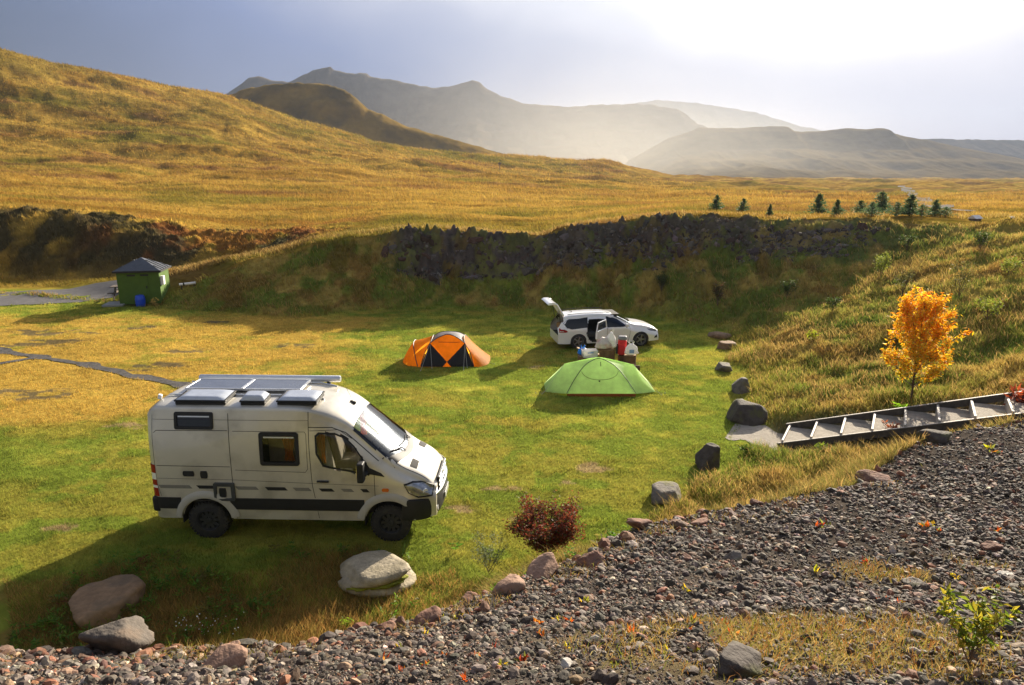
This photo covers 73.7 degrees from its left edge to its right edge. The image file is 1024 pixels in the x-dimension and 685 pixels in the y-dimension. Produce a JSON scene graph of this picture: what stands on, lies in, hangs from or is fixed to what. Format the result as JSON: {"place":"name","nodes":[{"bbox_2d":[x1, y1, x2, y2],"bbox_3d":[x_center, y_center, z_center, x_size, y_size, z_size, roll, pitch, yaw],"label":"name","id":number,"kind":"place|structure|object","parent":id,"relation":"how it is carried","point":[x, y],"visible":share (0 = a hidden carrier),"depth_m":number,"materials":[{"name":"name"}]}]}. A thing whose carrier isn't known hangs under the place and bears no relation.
{"place":"outdoors","nodes":[
{"label":"outdoors","id":0,"kind":"place"},
{"bbox_2d":[0,357,32,363],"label":"path","id":1,"kind":"structure","parent":0,"point":[15,360],"depth_m":26.93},
{"bbox_2d":[0,280,117,305],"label":"road","id":2,"kind":"structure","parent":0,"point":[98,291],"depth_m":41.23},
{"bbox_2d":[0,347,190,387],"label":"path","id":3,"kind":"structure","parent":0,"point":[96,365],"depth_m":26.00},
{"bbox_2d":[230,82,502,154],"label":"hill","id":4,"kind":"structure","parent":0,"point":[333,107],"depth_m":517.94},
{"bbox_2d":[0,301,757,650],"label":"lawn grass","id":5,"kind":"structure","parent":0,"point":[46,587],"depth_m":16.70,"materials":[{"name":"plant"}]},
{"bbox_2d":[226,67,706,163],"bbox_3d":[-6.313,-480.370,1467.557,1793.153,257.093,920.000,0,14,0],"label":"mountain","id":6,"kind":"structure","parent":0,"point":[473,112],"depth_m":1540.29,"materials":[{"name":"stone"}]},
{"bbox_2d":[0,49,1023,684],"bbox_3d":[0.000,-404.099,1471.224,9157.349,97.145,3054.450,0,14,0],"label":"ground","id":7,"kind":"structure","parent":0,"point":[72,253],"depth_m":31.68,"materials":[{"name":"plant"}]},
{"bbox_2d":[68,574,145,630],"bbox_3d":[-6.841,4.459,11.625,1.146,0.504,1.156,-10,17,-36],"label":"boulder","id":8,"kind":"object","parent":7,"relation":"on","point":[107,598],"visible":0.88,"depth_m":11.45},
{"bbox_2d":[107,285,118,300],"bbox_3d":[-22.450,-2.955,39.962,1.700,0.786,1.700,-3,14,-12],"label":"picnic table","id":9,"kind":"object","parent":7,"relation":"on","point":[115,291],"visible":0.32,"depth_m":39.36,"materials":[{"name":"grey wood"}]},
{"bbox_2d":[78,615,154,653],"bbox_3d":[-3.292,2.483,5.703,0.526,0.346,0.466,-11,17,-27],"label":"rock","id":10,"kind":"object","parent":7,"relation":"on","point":[129,635],"visible":0.85,"depth_m":5.57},
{"bbox_2d":[102,257,170,306],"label":"shed","id":11,"kind":"structure","parent":7,"relation":"on","point":[148,279],"depth_m":38.19,"materials":[{"name":"green wood"}]},
{"bbox_2d":[128,274,150,301],"bbox_3d":[-20.838,-3.054,38.155,1.000,1.550,0.058,-3,14,-12],"label":"door","id":12,"kind":"structure","parent":11,"relation":"in","point":[138,285],"depth_m":38.15,"materials":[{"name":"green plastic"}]},
{"bbox_2d":[135,295,145,306],"bbox_3d":[-20.750,-2.301,38.114,0.520,0.690,0.520,0,14,0],"label":"barrel","id":13,"kind":"object","parent":7,"relation":"on","point":[140,300],"visible":0.84,"depth_m":37.93,"materials":[{"name":"blue plastic"}]},
{"bbox_2d":[150,297,158,305],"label":"weed","id":14,"kind":"object","parent":7,"relation":"on","point":[153,302],"visible":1,"depth_m":37.63,"materials":[{"name":"brown plant"}]},
{"bbox_2d":[162,645,176,651],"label":"rock","id":15,"kind":"object","parent":7,"relation":"on","point":[171,648],"visible":0.62,"depth_m":5.60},
{"bbox_2d":[179,282,195,289],"bbox_3d":[-18.694,-3.256,39.358,0.880,0.471,0.160,-5,15,-19],"label":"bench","id":16,"kind":"object","parent":7,"relation":"on","point":[183,284],"visible":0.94,"depth_m":39.27,"materials":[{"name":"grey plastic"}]},
{"bbox_2d":[147,374,448,541],"bbox_3d":[-4.311,2.306,14.421,5.865,3.021,2.600,0,14,2],"label":"camper van","id":17,"kind":"object","parent":7,"relation":"on","point":[226,450],"visible":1,"depth_m":13.56,"materials":[{"name":"beige paint"}]},
{"bbox_2d":[0,524,629,649],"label":"weeds","id":18,"kind":"object","parent":7,"relation":"on","point":[54,618],"visible":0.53,"depth_m":11.56,"materials":[{"name":"green plant"}]},
{"bbox_2d":[339,616,353,627],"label":"weed","id":19,"kind":"object","parent":7,"relation":"on","point":[344,621],"visible":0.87,"depth_m":11.12,"materials":[{"name":"green plant"}]},
{"bbox_2d":[0,47,710,187],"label":"hill grass","id":20,"kind":"structure","parent":7,"relation":"on","point":[410,150],"depth_m":252.66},
{"bbox_2d":[338,550,415,597],"bbox_3d":[-2.450,4.227,12.401,1.422,0.539,1.129,0,14,0],"label":"boulder","id":21,"kind":"object","parent":7,"relation":"on","point":[373,573],"visible":0.98,"depth_m":12.12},
{"bbox_2d":[413,605,441,625],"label":"rock","id":22,"kind":"object","parent":7,"relation":"on","point":[434,611],"visible":0.69,"depth_m":5.90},
{"bbox_2d":[399,331,494,370],"bbox_3d":[-2.635,0.232,26.723,3.945,1.184,2.583,0,14,0],"label":"dome tent","id":23,"kind":"object","parent":7,"relation":"on","point":[447,348],"visible":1,"depth_m":26.28,"materials":[{"name":"orange fabric"}]},
{"bbox_2d":[430,335,464,360],"bbox_3d":[-2.490,0.216,26.375,1.340,0.900,0.760,0,14,0],"label":"door","id":24,"kind":"structure","parent":23,"relation":"in","point":[446,346],"depth_m":26.31,"materials":[{"name":"orange fabric"}]},
{"bbox_2d":[459,670,470,681],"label":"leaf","id":25,"kind":"object","parent":7,"relation":"on","point":[463,676],"visible":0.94,"depth_m":3.77,"materials":[{"name":"orange plant"}]},
{"bbox_2d":[461,591,476,601],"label":"rock","id":26,"kind":"object","parent":7,"relation":"on","point":[467,594],"visible":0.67,"depth_m":6.60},
{"bbox_2d":[470,530,508,574],"bbox_3d":[-0.436,3.902,12.474,0.770,0.813,0.799,0,14,0],"label":"grey shrub","id":27,"kind":"object","parent":7,"relation":"on","point":[485,552],"visible":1,"depth_m":12.55,"materials":[{"name":"green plant"}]},
{"bbox_2d":[492,574,525,593],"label":"rock","id":28,"kind":"object","parent":7,"relation":"on","point":[514,582],"visible":0.79,"depth_m":6.61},
{"bbox_2d":[0,420,1023,684],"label":"gravel","id":29,"kind":"structure","parent":7,"relation":"on","point":[332,652],"depth_m":5.65,"materials":[{"name":"gravel"}]},
{"bbox_2d":[149,665,162,674],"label":"rock","id":30,"kind":"object","parent":29,"relation":"on","point":[156,669],"visible":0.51,"depth_m":4.69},
{"bbox_2d":[202,643,247,668],"bbox_3d":[-2.063,2.279,4.886,0.336,0.092,0.233,-18,35,-25],"label":"rock","id":31,"kind":"object","parent":29,"relation":"on","point":[230,655],"visible":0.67,"depth_m":4.87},
{"bbox_2d":[374,620,395,630],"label":"rock","id":32,"kind":"object","parent":29,"relation":"on","point":[389,623],"visible":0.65,"depth_m":5.89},
{"bbox_2d":[690,517,707,526],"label":"rock","id":33,"kind":"object","parent":29,"relation":"on","point":[704,520],"visible":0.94,"depth_m":8.81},
{"bbox_2d":[997,570,1012,574],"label":"rock","id":34,"kind":"object","parent":29,"relation":"on","point":[999,572],"visible":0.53,"depth_m":6.58,"materials":[{"name":"stone"}]},
{"bbox_2d":[0,207,1023,604],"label":"slope grass","id":35,"kind":"structure","parent":7,"relation":"on","point":[842,469],"depth_m":25.77,"materials":[{"name":"plant"}]},
{"bbox_2d":[0,152,1023,286],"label":"field grass","id":36,"kind":"structure","parent":7,"relation":"on","point":[678,203],"depth_m":85.83,"materials":[{"name":"plant"}]},
{"bbox_2d":[2,422,1023,684],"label":"dry grass","id":37,"kind":"structure","parent":7,"relation":"on","point":[828,630],"depth_m":4.41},
{"bbox_2d":[514,651,528,661],"bbox_3d":[0.062,1.880,4.055,0.114,0.065,0.089,0,14,0],"label":"sprout","id":38,"kind":"object","parent":7,"relation":"on","point":[525,656],"visible":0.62,"depth_m":4.08,"materials":[{"name":"red plant"}]},
{"bbox_2d":[526,552,558,578],"bbox_3d":[0.307,2.409,7.219,0.428,0.168,0.350,-25,20,-22],"label":"rock","id":39,"kind":"object","parent":7,"relation":"on","point":[545,565],"visible":0.88,"depth_m":7.21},
{"bbox_2d":[502,488,586,554],"bbox_3d":[0.608,3.501,12.896,1.601,1.405,1.622,0,14,0],"label":"red bush","id":40,"kind":"object","parent":7,"relation":"on","point":[535,522],"visible":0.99,"depth_m":12.73,"materials":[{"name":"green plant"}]},
{"bbox_2d":[561,657,572,668],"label":"rock","id":41,"kind":"object","parent":7,"relation":"on","point":[566,662],"visible":0.9,"depth_m":3.86,"materials":[{"name":"stone"}]},
{"bbox_2d":[575,550,604,566],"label":"rock","id":42,"kind":"object","parent":7,"relation":"on","point":[591,557],"visible":0.81,"depth_m":7.49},
{"bbox_2d":[536,357,659,396],"bbox_3d":[2.980,1.060,23.432,4.375,1.158,1.912,0,14,0],"label":"dome tent","id":43,"kind":"object","parent":7,"relation":"on","point":[598,377],"visible":1,"depth_m":22.90,"materials":[{"name":"green fabric"}]},
{"bbox_2d":[542,297,657,348],"bbox_3d":[3.850,-0.856,29.290,4.906,1.980,2.796,-2,14,-9],"label":"estate car","id":44,"kind":"object","parent":7,"relation":"on","point":[578,328],"visible":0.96,"depth_m":28.93,"materials":[{"name":"white paint"}]},
{"bbox_2d":[598,538,611,548],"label":"rock","id":45,"kind":"object","parent":7,"relation":"on","point":[603,543],"visible":0.67,"depth_m":8.06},
{"bbox_2d":[599,348,614,359],"bbox_3d":[3.622,0.575,26.160,0.654,0.706,0.640,11,18,39],"label":"log stump","id":46,"kind":"object","parent":7,"relation":"on","point":[608,353],"visible":0.43,"depth_m":25.89,"materials":[{"name":"brown wood"}]},
{"bbox_2d":[595,337,611,348],"bbox_3d":[3.486,0.014,26.011,0.633,0.457,0.556,-8,16,-28],"label":"bundle","id":47,"kind":"object","parent":46,"relation":"on","point":[603,343],"visible":1,"depth_m":25.85,"materials":[{"name":"fabric"}]},
{"bbox_2d":[607,328,616,347],"bbox_3d":[3.760,-0.172,26.022,0.478,0.813,0.393,0,14,0],"label":"sack","id":48,"kind":"object","parent":46,"relation":"on","point":[611,338],"visible":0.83,"depth_m":25.89,"materials":[{"name":"white plastic"}]},
{"bbox_2d":[616,335,626,361],"bbox_3d":[4.201,0.312,26.287,0.415,1.155,0.390,2,14,8],"label":"backpack","id":49,"kind":"object","parent":7,"relation":"on","point":[621,345],"visible":0.88,"depth_m":26.11,"materials":[{"name":"red fabric"}]},
{"bbox_2d":[624,354,635,364],"bbox_3d":[4.496,0.694,26.137,0.517,0.486,0.515,13,19,42],"label":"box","id":50,"kind":"object","parent":7,"relation":"on","point":[630,359],"visible":0.63,"depth_m":25.93,"materials":[{"name":"cardboard"}]},
{"bbox_2d":[624,340,638,354],"bbox_3d":[4.543,0.202,25.907,0.542,0.582,0.330,0,14,0],"label":"printed bag","id":51,"kind":"object","parent":50,"relation":"on","point":[631,349],"visible":1,"depth_m":25.85,"materials":[{"name":"white plastic"}]},
{"bbox_2d":[626,622,636,632],"bbox_3d":[0.818,1.944,4.610,0.074,0.067,0.107,-7,15,-26],"label":"sprout","id":52,"kind":"object","parent":7,"relation":"on","point":[629,628],"visible":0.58,"depth_m":4.62,"materials":[{"name":"orange plant"}]},
{"bbox_2d":[380,214,889,284],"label":"crag stones","id":53,"kind":"object","parent":7,"relation":"on","point":[526,270],"visible":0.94,"depth_m":38.77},
{"bbox_2d":[626,518,652,529],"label":"rock","id":54,"kind":"object","parent":7,"relation":"on","point":[638,523],"visible":0.9,"depth_m":8.83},
{"bbox_2d":[652,271,668,291],"bbox_3d":[7.971,-3.264,36.244,1.000,1.153,0.658,-7,15,-25],"label":"shrub","id":55,"kind":"object","parent":7,"relation":"on","point":[662,277],"visible":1,"depth_m":36.19,"materials":[{"name":"green plant"}]},
{"bbox_2d":[651,481,681,504],"bbox_3d":[3.510,3.523,15.549,0.762,0.496,0.876,0,14,0],"label":"rock","id":56,"kind":"object","parent":7,"relation":"on","point":[664,490],"visible":0.81,"depth_m":15.34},
{"bbox_2d":[682,553,692,560],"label":"rock","id":57,"kind":"object","parent":7,"relation":"on","point":[687,557],"visible":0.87,"depth_m":7.33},
{"bbox_2d":[690,612,701,622],"bbox_3d":[1.307,1.967,4.856,0.083,0.070,0.103,0,14,0],"label":"sprout","id":58,"kind":"object","parent":7,"relation":"on","point":[691,618],"visible":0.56,"depth_m":4.86,"materials":[{"name":"orange plant"}]},
{"bbox_2d":[695,443,719,470],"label":"rock","id":59,"kind":"object","parent":7,"relation":"on","point":[709,453],"visible":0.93,"depth_m":17.10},
{"bbox_2d":[708,194,724,209],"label":"spruce","id":60,"kind":"object","parent":7,"relation":"on","point":[716,202],"visible":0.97,"depth_m":49.41,"materials":[{"name":"green plant"}]},
{"bbox_2d":[708,331,731,339],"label":"rock","id":61,"kind":"object","parent":7,"relation":"on","point":[718,335],"visible":0.93,"depth_m":30.56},
{"bbox_2d":[712,279,729,305],"bbox_3d":[10.141,-2.421,33.401,0.889,1.291,0.919,-8,16,-30],"label":"sapling","id":62,"kind":"object","parent":7,"relation":"on","point":[719,292],"visible":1,"depth_m":33.35,"materials":[{"name":"green plant"}]},
{"bbox_2d":[715,362,731,371],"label":"rock","id":63,"kind":"object","parent":7,"relation":"on","point":[724,366],"visible":0.9,"depth_m":25.43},
{"bbox_2d":[717,340,735,349],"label":"rock","id":64,"kind":"object","parent":7,"relation":"on","point":[724,345],"visible":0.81,"depth_m":28.71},
{"bbox_2d":[724,550,741,560],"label":"rock","id":65,"kind":"object","parent":7,"relation":"on","point":[734,554],"visible":0.81,"depth_m":7.30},
{"bbox_2d":[717,640,762,677],"bbox_3d":[1.233,1.750,3.769,0.378,0.093,0.249,14,14,-29],"label":"rock","id":66,"kind":"object","parent":7,"relation":"on","point":[738,658],"visible":0.9,"depth_m":3.70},
{"bbox_2d":[731,377,749,393],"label":"rock","id":67,"kind":"object","parent":7,"relation":"on","point":[739,385],"visible":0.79,"depth_m":23.04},
{"bbox_2d":[736,198,750,211],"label":"spruce","id":68,"kind":"object","parent":7,"relation":"on","point":[743,203],"visible":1,"depth_m":49.71,"materials":[{"name":"green plant"}]},
{"bbox_2d":[737,439,753,452],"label":"weed","id":69,"kind":"object","parent":7,"relation":"on","point":[745,447],"visible":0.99,"depth_m":18.01,"materials":[{"name":"green plant"}]},
{"bbox_2d":[726,399,767,425],"bbox_3d":[6.917,2.194,20.406,0.874,0.725,1.265,-11,18,-37],"label":"rock","id":70,"kind":"object","parent":7,"relation":"on","point":[742,412],"visible":0.88,"depth_m":20.20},
{"bbox_2d":[749,498,763,505],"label":"rock","id":71,"kind":"object","parent":7,"relation":"on","point":[752,501],"visible":0.69,"depth_m":9.88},
{"bbox_2d":[766,203,773,214],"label":"spruce","id":72,"kind":"object","parent":7,"relation":"on","point":[770,210],"visible":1,"depth_m":42.60,"materials":[{"name":"green plant"}]},
{"bbox_2d":[780,279,797,295],"bbox_3d":[13.314,-2.608,32.862,0.889,0.970,0.897,0,14,0],"label":"shrub","id":73,"kind":"object","parent":7,"relation":"on","point":[787,288],"visible":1,"depth_m":32.76,"materials":[{"name":"green plant"}]},
{"bbox_2d":[807,330,820,340],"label":"weed","id":74,"kind":"object","parent":7,"relation":"on","point":[814,332],"visible":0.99,"depth_m":26.23,"materials":[{"name":"yellow plant"}]},
{"bbox_2d":[804,193,829,214],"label":"spruce","id":75,"kind":"object","parent":7,"relation":"on","point":[818,206],"visible":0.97,"depth_m":47.34,"materials":[{"name":"green plant"}]},
{"bbox_2d":[814,564,824,572],"bbox_3d":[2.991,2.206,6.667,0.120,0.093,0.073,-7,16,-27],"label":"sprout","id":76,"kind":"object","parent":7,"relation":"on","point":[815,568],"visible":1,"depth_m":6.66,"materials":[{"name":"yellow plant"}]},
{"bbox_2d":[815,442,827,450],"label":"weed","id":77,"kind":"object","parent":7,"relation":"on","point":[819,444],"visible":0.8,"depth_m":17.26,"materials":[{"name":"green plant"}]},
{"bbox_2d":[825,294,843,310],"bbox_3d":[13.625,-1.707,28.929,0.701,0.820,0.794,-6,15,-24],"label":"shrub","id":78,"kind":"object","parent":7,"relation":"on","point":[832,303],"visible":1,"depth_m":28.90,"materials":[{"name":"green plant"}]},
{"bbox_2d":[830,199,846,214],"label":"spruce","id":79,"kind":"object","parent":7,"relation":"on","point":[838,209],"visible":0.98,"depth_m":42.70,"materials":[{"name":"green plant"}]},
{"bbox_2d":[846,200,867,213],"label":"spruce","id":80,"kind":"object","parent":7,"relation":"on","point":[861,205],"visible":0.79,"depth_m":46.66,"materials":[{"name":"green plant"}]},
{"bbox_2d":[857,201,886,215],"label":"spruce","id":81,"kind":"object","parent":7,"relation":"on","point":[872,205],"visible":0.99,"depth_m":40.91,"materials":[{"name":"green plant"}]},
{"bbox_2d":[854,469,890,482],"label":"rock","id":82,"kind":"object","parent":7,"relation":"on","point":[866,475],"visible":0.66,"depth_m":11.26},
{"bbox_2d":[872,251,891,274],"bbox_3d":[17.152,-3.649,31.760,0.914,1.185,0.831,0,14,0],"label":"sapling","id":83,"kind":"object","parent":7,"relation":"on","point":[885,258],"visible":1,"depth_m":31.64,"materials":[{"name":"green plant"}]},
{"bbox_2d":[871,191,895,213],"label":"spruce","id":84,"kind":"object","parent":7,"relation":"on","point":[882,204],"visible":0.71,"depth_m":45.62,"materials":[{"name":"green plant"}]},
{"bbox_2d":[881,419,900,427],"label":"weed","id":85,"kind":"object","parent":7,"relation":"on","point":[890,426],"visible":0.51,"depth_m":17.31,"materials":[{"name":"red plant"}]},
{"bbox_2d":[881,201,911,215],"bbox_3d":[22.427,-7.743,39.746,1.740,0.974,1.877,-5,15,-18],"label":"spruce","id":86,"kind":"object","parent":7,"relation":"on","point":[898,211],"visible":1,"depth_m":39.57,"materials":[{"name":"green plant"}]},
{"bbox_2d":[892,401,907,407],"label":"weed","id":87,"kind":"object","parent":7,"relation":"on","point":[897,405],"visible":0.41,"depth_m":18.40,"materials":[{"name":"green plant"}]},
{"bbox_2d":[777,391,1023,448],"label":"steps","id":88,"kind":"structure","parent":7,"relation":"on","point":[946,415],"depth_m":17.40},
{"bbox_2d":[893,266,916,296],"bbox_3d":[15.981,-2.475,27.736,0.929,1.363,0.937,0,14,0],"label":"sapling","id":89,"kind":"object","parent":7,"relation":"on","point":[904,280],"visible":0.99,"depth_m":27.70,"materials":[{"name":"green plant"}]},
{"bbox_2d":[897,234,917,249],"bbox_3d":[19.845,-5.061,34.277,0.881,0.854,0.742,12,18,39],"label":"shrub","id":90,"kind":"object","parent":7,"relation":"on","point":[904,240],"visible":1,"depth_m":34.22,"materials":[{"name":"green plant"}]},
{"bbox_2d":[899,193,923,215],"bbox_3d":[23.241,-7.978,39.708,1.408,1.411,1.538,0,14,0],"label":"spruce","id":91,"kind":"object","parent":7,"relation":"on","point":[910,201],"visible":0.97,"depth_m":39.67,"materials":[{"name":"green plant"}]},
{"bbox_2d":[902,576,923,585],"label":"rock","id":92,"kind":"object","parent":7,"relation":"on","point":[914,581],"visible":0.84,"depth_m":6.34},
{"bbox_2d":[918,520,929,526],"bbox_3d":[5.103,2.239,8.463,0.128,0.111,0.172,8,16,30],"label":"sprout","id":93,"kind":"object","parent":7,"relation":"on","point":[927,524],"visible":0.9,"depth_m":8.45,"materials":[{"name":"orange plant"}]},
{"bbox_2d":[880,285,973,398],"bbox_3d":[11.047,0.070,18.466,2.122,3.276,1.871,0,14,0],"label":"yellow tree","id":94,"kind":"object","parent":7,"relation":"on","point":[919,344],"visible":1,"depth_m":18.20,"materials":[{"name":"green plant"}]},
{"bbox_2d":[917,205,937,216],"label":"spruce","id":95,"kind":"object","parent":7,"relation":"on","point":[923,210],"visible":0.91,"depth_m":40.08,"materials":[{"name":"green plant"}]},
{"bbox_2d":[916,429,951,443],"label":"rock","id":96,"kind":"object","parent":7,"relation":"on","point":[936,436],"visible":0.84,"depth_m":13.38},
{"bbox_2d":[926,199,945,215],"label":"spruce","id":97,"kind":"object","parent":7,"relation":"on","point":[933,208],"visible":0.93,"depth_m":40.76,"materials":[{"name":"green plant"}]},
{"bbox_2d":[936,207,957,216],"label":"spruce","id":98,"kind":"object","parent":7,"relation":"on","point":[947,211],"visible":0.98,"depth_m":40.65,"materials":[{"name":"green plant"}]},
{"bbox_2d":[950,259,982,297],"bbox_3d":[16.793,-2.394,25.393,0.959,1.494,1.058,0,14,0],"label":"sapling","id":99,"kind":"object","parent":7,"relation":"on","point":[964,277],"visible":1,"depth_m":25.38,"materials":[{"name":"green plant"}]},
{"bbox_2d":[969,215,982,220],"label":"rock","id":100,"kind":"object","parent":7,"relation":"on","point":[975,217],"visible":0.88,"depth_m":38.87,"materials":[{"name":"grey stone"}]},
{"bbox_2d":[935,581,1022,664],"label":"leafy shrub","id":101,"kind":"object","parent":7,"relation":"on","point":[982,624],"visible":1,"depth_m":3.76,"materials":[{"name":"green plant"}]},
{"bbox_2d":[967,228,991,247],"bbox_3d":[21.243,-4.709,30.967,0.915,1.033,0.895,0,14,0],"label":"shrub","id":102,"kind":"object","parent":7,"relation":"on","point":[983,236],"visible":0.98,"depth_m":30.90,"materials":[{"name":"green plant"}]},
{"bbox_2d":[975,295,1006,318],"bbox_3d":[15.938,-1.164,22.774,0.976,0.843,0.861,-11,18,-38],"label":"shrub","id":103,"kind":"object","parent":7,"relation":"on","point":[993,308],"visible":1,"depth_m":22.76,"materials":[{"name":"green plant"}]},
{"bbox_2d":[980,540,1003,552],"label":"rock","id":104,"kind":"object","parent":7,"relation":"on","point":[993,546],"visible":0.81,"depth_m":7.52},
{"bbox_2d":[999,255,1023,275],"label":"shrub","id":105,"kind":"object","parent":7,"relation":"on","point":[1009,264],"visible":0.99,"depth_m":26.03,"materials":[{"name":"green plant"}]},
{"bbox_2d":[1002,384,1023,404],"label":"weed","id":106,"kind":"object","parent":7,"relation":"on","point":[1016,395],"visible":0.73,"depth_m":16.32,"materials":[{"name":"red plant"}]},
{"bbox_2d":[0,0,1023,139],"label":"sky","id":107,"kind":"structure","parent":0,"point":[919,69],"materials":[{"name":"white"}]},
{"bbox_2d":[578,354,587,359],"bbox_3d":[2.778,0.699,26.242,0.586,0.426,0.577,12,18,40],"label":"log stump","id":108,"kind":"object","parent":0,"point":[580,357],"visible":0.29,"depth_m":26.02,"materials":[{"name":"brown wood"}]},
{"bbox_2d":[581,348,597,357],"bbox_3d":[2.951,0.407,25.973,0.585,0.267,0.417,-1,14,-6],"label":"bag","id":109,"kind":"object","parent":108,"relation":"on","point":[590,353],"visible":0.89,"depth_m":25.82,"materials":[{"name":"white plastic"}]},
{"bbox_2d":[623,100,822,131],"bbox_3d":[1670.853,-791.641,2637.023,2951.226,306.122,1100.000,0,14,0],"label":"mountain","id":110,"kind":"structure","parent":0,"point":[709,116],"depth_m":2713.15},
{"bbox_2d":[726,424,783,450],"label":"path","id":111,"kind":"structure","parent":0,"point":[748,433],"depth_m":19.33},
{"bbox_2d":[625,126,1023,178],"bbox_3d":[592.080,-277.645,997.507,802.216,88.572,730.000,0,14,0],"label":"mountain","id":112,"kind":"structure","parent":0,"point":[775,152],"depth_m":993.04,"materials":[{"name":"stone"}]},
{"bbox_2d":[898,186,974,210],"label":"track","id":113,"kind":"structure","parent":0,"point":[906,189],"depth_m":109.04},
{"bbox_2d":[925,139,1023,158],"bbox_3d":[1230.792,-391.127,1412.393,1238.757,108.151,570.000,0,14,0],"label":"mountain","id":114,"kind":"structure","parent":0,"point":[1013,148],"depth_m":1410.21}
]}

